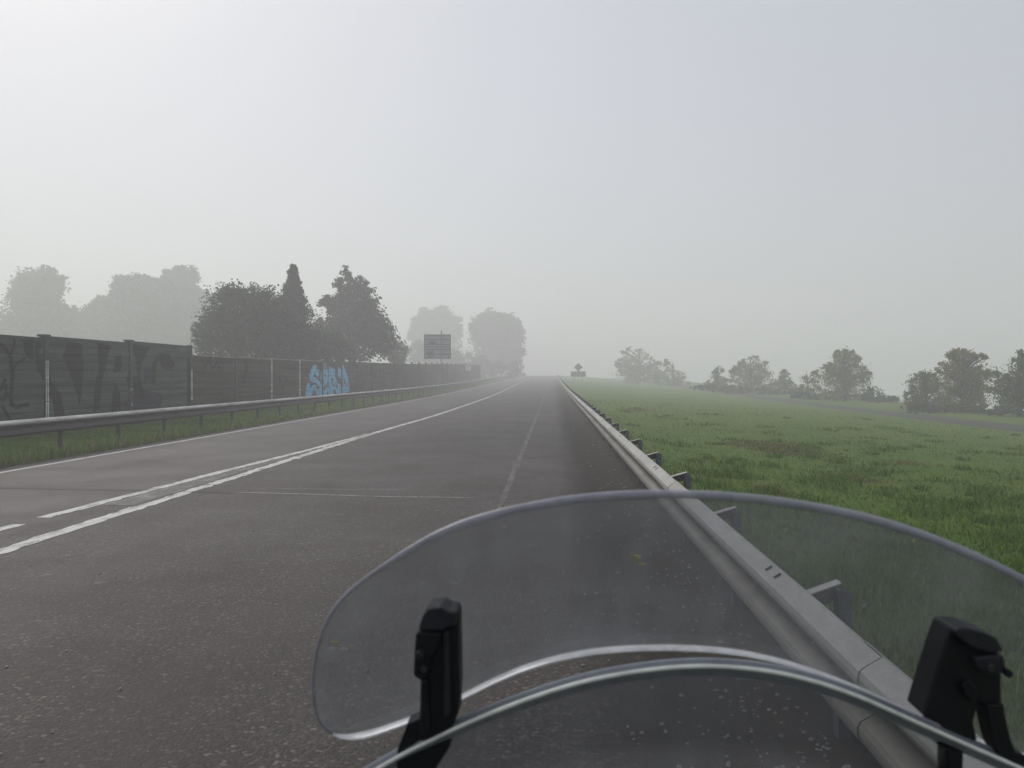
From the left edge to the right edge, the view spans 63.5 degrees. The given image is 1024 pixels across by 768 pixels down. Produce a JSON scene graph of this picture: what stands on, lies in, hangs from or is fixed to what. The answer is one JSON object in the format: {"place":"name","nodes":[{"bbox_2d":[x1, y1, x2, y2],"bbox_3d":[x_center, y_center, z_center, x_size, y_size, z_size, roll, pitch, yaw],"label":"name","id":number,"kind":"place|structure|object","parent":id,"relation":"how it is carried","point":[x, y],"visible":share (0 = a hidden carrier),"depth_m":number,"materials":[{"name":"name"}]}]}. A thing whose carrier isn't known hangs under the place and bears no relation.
{"place":"outdoors","nodes":[
{"label":"outdoors","id":0,"kind":"place"},
{"bbox_2d":[0,383,476,467],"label":"grass","id":1,"kind":"structure","parent":0,"point":[27,443],"depth_m":22.03,"materials":[{"name":"green plant"}]},
{"bbox_2d":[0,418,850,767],"bbox_3d":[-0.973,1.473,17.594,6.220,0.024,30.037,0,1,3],"label":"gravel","id":2,"kind":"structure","parent":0,"point":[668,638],"depth_m":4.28,"materials":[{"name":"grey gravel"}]},
{"bbox_2d":[0,376,882,767],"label":"road","id":3,"kind":"structure","parent":0,"point":[172,592],"depth_m":6.00,"materials":[{"name":"grey asphalt"}]},
{"bbox_2d":[0,524,24,530],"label":"dashed line","id":4,"kind":"object","parent":3,"relation":"on","point":[9,526],"visible":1,"depth_m":9.07,"materials":[{"name":"paint"}]},
{"bbox_2d":[18,488,236,493],"bbox_3d":[-6.207,1.534,12.038,4.828,0.001,0.148,0,1,9],"label":"road crack","id":5,"kind":"object","parent":3,"relation":"on","point":[140,490],"visible":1,"depth_m":11.92,"materials":[{"name":"black asphalt"}]},
{"bbox_2d":[40,434,368,517],"bbox_3d":[-4.761,1.491,16.699,0.242,0.001,14.183,0,1,6],"label":"dashed line","id":6,"kind":"object","parent":3,"relation":"on","point":[119,497],"visible":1,"depth_m":12.59,"materials":[{"name":"paint"}]},
{"bbox_2d":[102,438,355,504],"bbox_3d":[-4.463,1.492,16.621,0.442,0.001,12.165,0,1,6],"label":"worn marking","id":7,"kind":"object","parent":3,"relation":"on","point":[141,498],"visible":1,"depth_m":12.25,"materials":[{"name":"paint"}]},
{"bbox_2d":[0,380,504,472],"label":"edge line","id":8,"kind":"object","parent":3,"relation":"on","point":[188,439],"visible":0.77,"depth_m":20.27,"materials":[{"name":"paint"}]},
{"bbox_2d":[0,378,529,553],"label":"line","id":9,"kind":"object","parent":3,"relation":"on","point":[30,541],"visible":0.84,"depth_m":10.88,"materials":[{"name":"paint"}]},
{"bbox_2d":[244,492,470,497],"bbox_3d":[-2.243,1.539,11.446,3.622,0.001,0.132,0,1,9],"label":"road seam","id":10,"kind":"object","parent":3,"relation":"on","point":[350,495],"visible":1,"depth_m":11.42,"materials":[{"name":"black asphalt"}]},
{"bbox_2d":[426,439,575,440],"bbox_3d":[-0.357,1.447,21.421,4.009,0.001,0.490,0,1,-1],"label":"road crack","id":11,"kind":"object","parent":3,"relation":"on","point":[491,439],"visible":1,"depth_m":21.55,"materials":[{"name":"black asphalt"}]},
{"bbox_2d":[496,380,549,518],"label":"faded line","id":12,"kind":"object","parent":3,"relation":"on","point":[508,485],"visible":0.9,"depth_m":14.78,"materials":[{"name":"paint"}]},
{"bbox_2d":[311,490,1023,767],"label":"motorcycle","id":13,"kind":"object","parent":3,"relation":"on","point":[956,682],"visible":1,"depth_m":0.47,"materials":[{"name":"clear plastic"}]},
{"bbox_2d":[0,375,1023,751],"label":"ground","id":14,"kind":"structure","parent":0,"point":[606,391],"depth_m":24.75,"materials":[{"name":"green plant"}]},
{"bbox_2d":[0,264,89,338],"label":"tree","id":15,"kind":"object","parent":14,"relation":"on","point":[34,296],"visible":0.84,"depth_m":152.25,"materials":[{"name":"green plant"}]},
{"bbox_2d":[29,294,150,341],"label":"tree","id":16,"kind":"object","parent":14,"relation":"on","point":[92,317],"visible":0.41,"depth_m":159.75,"materials":[{"name":"green plant"}]},
{"bbox_2d":[0,334,192,437],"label":"noise barrier","id":17,"kind":"object","parent":14,"relation":"on","point":[44,375],"visible":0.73,"depth_m":23.13,"materials":[{"name":"metal"}]},
{"bbox_2d":[97,271,183,343],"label":"tree","id":18,"kind":"object","parent":14,"relation":"on","point":[144,301],"visible":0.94,"depth_m":157.49,"materials":[{"name":"green plant"}]},
{"bbox_2d":[145,264,216,354],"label":"tree","id":19,"kind":"object","parent":14,"relation":"on","point":[190,293],"visible":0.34,"depth_m":165.98,"materials":[{"name":"green plant"}]},
{"bbox_2d":[190,278,304,358],"bbox_3d":[-16.316,-2.616,51.060,6.698,7.713,5.971,0,1,-23],"label":"broadleaf tree","id":20,"kind":"object","parent":14,"relation":"on","point":[262,322],"visible":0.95,"depth_m":50.05,"materials":[{"name":"green plant"}]},
{"bbox_2d":[0,375,513,448],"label":"guard rail","id":21,"kind":"object","parent":14,"relation":"on","point":[23,427],"visible":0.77,"depth_m":22.15,"materials":[{"name":"metal"}]},
{"bbox_2d":[258,263,334,360],"bbox_3d":[-14.571,-3.394,54.471,5.919,9.171,7.121,0,1,-38],"label":"conifer","id":22,"kind":"object","parent":14,"relation":"on","point":[292,289],"visible":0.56,"depth_m":54.35,"materials":[{"name":"green plant"}]},
{"bbox_2d":[249,324,352,361],"bbox_3d":[-14.938,-1.666,58.714,7.743,5.602,4.042,0,1,3],"label":"bush","id":23,"kind":"object","parent":14,"relation":"on","point":[341,347],"visible":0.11,"depth_m":58.27,"materials":[{"name":"green plant"}]},
{"bbox_2d":[192,355,480,414],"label":"noise barrier","id":24,"kind":"object","parent":14,"relation":"on","point":[219,379],"visible":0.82,"depth_m":42.51,"materials":[{"name":"paint"}]},
{"bbox_2d":[314,265,401,362],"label":"broadleaf tree","id":25,"kind":"object","parent":14,"relation":"on","point":[358,321],"visible":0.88,"depth_m":67.91,"materials":[{"name":"green plant"}]},
{"bbox_2d":[383,339,410,363],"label":"bush","id":26,"kind":"object","parent":14,"relation":"on","point":[403,349],"visible":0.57,"depth_m":84.34,"materials":[{"name":"green plant"}]},
{"bbox_2d":[406,305,463,363],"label":"tree","id":27,"kind":"object","parent":14,"relation":"on","point":[436,320],"visible":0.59,"depth_m":264.52,"materials":[{"name":"green plant"}]},
{"bbox_2d":[424,331,450,390],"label":"direction sign","id":28,"kind":"object","parent":14,"relation":"on","point":[437,346],"visible":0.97,"depth_m":80.39,"materials":[{"name":"metal"}]},
{"bbox_2d":[402,339,525,378],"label":"hedge","id":29,"kind":"object","parent":14,"relation":"on","point":[457,358],"visible":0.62,"depth_m":189.38,"materials":[{"name":"green plant"}]},
{"bbox_2d":[466,307,526,375],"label":"tree","id":30,"kind":"object","parent":14,"relation":"on","point":[496,336],"visible":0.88,"depth_m":229.75,"materials":[{"name":"green plant"}]},
{"bbox_2d":[571,363,585,382],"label":"priority sign","id":31,"kind":"object","parent":14,"relation":"on","point":[578,367],"visible":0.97,"depth_m":139.58,"materials":[{"name":"metal"}]},
{"bbox_2d":[612,346,665,383],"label":"roadside tree","id":32,"kind":"object","parent":14,"relation":"on","point":[629,371],"visible":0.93,"depth_m":170.51,"materials":[{"name":"green plant"}]},
{"bbox_2d":[652,359,690,385],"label":"roadside tree","id":33,"kind":"object","parent":14,"relation":"on","point":[675,380],"visible":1,"depth_m":156.46,"materials":[{"name":"green plant"}]},
{"bbox_2d":[703,366,728,391],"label":"roadside tree","id":34,"kind":"object","parent":14,"relation":"on","point":[718,381],"visible":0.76,"depth_m":116.44,"materials":[{"name":"green plant"}]},
{"bbox_2d":[689,384,792,394],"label":"hedge","id":35,"kind":"object","parent":14,"relation":"on","point":[741,390],"visible":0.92,"depth_m":104.28,"materials":[{"name":"green plant"}]},
{"bbox_2d":[717,355,777,391],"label":"roadside tree","id":36,"kind":"object","parent":14,"relation":"on","point":[751,381],"visible":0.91,"depth_m":114.20,"materials":[{"name":"green plant"}]},
{"bbox_2d":[556,374,995,767],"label":"guard rail","id":37,"kind":"object","parent":14,"relation":"on","point":[794,618],"visible":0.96,"depth_m":3.63,"materials":[{"name":"metal"}]},
{"bbox_2d":[772,369,797,390],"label":"roadside tree","id":38,"kind":"object","parent":14,"relation":"on","point":[786,382],"visible":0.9,"depth_m":106.17,"materials":[{"name":"green plant"}]},
{"bbox_2d":[790,370,821,396],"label":"roadside tree","id":39,"kind":"object","parent":14,"relation":"on","point":[812,380],"visible":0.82,"depth_m":90.37,"materials":[{"name":"green plant"}]},
{"bbox_2d":[790,392,863,399],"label":"hedge","id":40,"kind":"object","parent":14,"relation":"on","point":[799,395],"visible":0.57,"depth_m":86.07,"materials":[{"name":"green plant"}]},
{"bbox_2d":[811,346,873,400],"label":"roadside tree","id":41,"kind":"object","parent":14,"relation":"on","point":[845,375],"visible":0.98,"depth_m":83.20,"materials":[{"name":"green plant"}]},
{"bbox_2d":[861,385,899,402],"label":"bush","id":42,"kind":"object","parent":14,"relation":"on","point":[868,396],"visible":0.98,"depth_m":80.07,"materials":[{"name":"green plant"}]},
{"bbox_2d":[900,369,948,410],"bbox_3d":[31.297,0.553,62.568,3.471,3.412,2.638,0,1,-12],"label":"roadside tree","id":43,"kind":"object","parent":14,"relation":"on","point":[922,396],"visible":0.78,"depth_m":62.36,"materials":[{"name":"green plant"}]},
{"bbox_2d":[906,403,986,413],"bbox_3d":[31.662,1.971,58.605,7.555,1.191,2.259,0,1,3],"label":"hedge","id":44,"kind":"object","parent":14,"relation":"on","point":[927,409],"visible":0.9,"depth_m":58.41,"materials":[{"name":"green plant"}]},
{"bbox_2d":[928,347,994,412],"bbox_3d":[32.913,-0.216,60.359,4.262,4.951,4.067,1,1,44],"label":"roadside tree","id":45,"kind":"object","parent":14,"relation":"on","point":[968,375],"visible":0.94,"depth_m":60.16,"materials":[{"name":"green plant"}]},
{"bbox_2d":[985,348,1023,415],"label":"roadside tree","id":46,"kind":"object","parent":14,"relation":"on","point":[1015,398],"visible":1,"depth_m":54.29,"materials":[{"name":"green plant"}]},
{"bbox_2d":[0,0,1023,410],"label":"sky","id":47,"kind":"structure","parent":0,"point":[700,186],"materials":[{"name":"grey"}]},
{"bbox_2d":[641,381,1023,431],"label":"side road","id":48,"kind":"structure","parent":0,"point":[1004,426],"depth_m":56.46,"materials":[{"name":"grey asphalt"}]}
]}

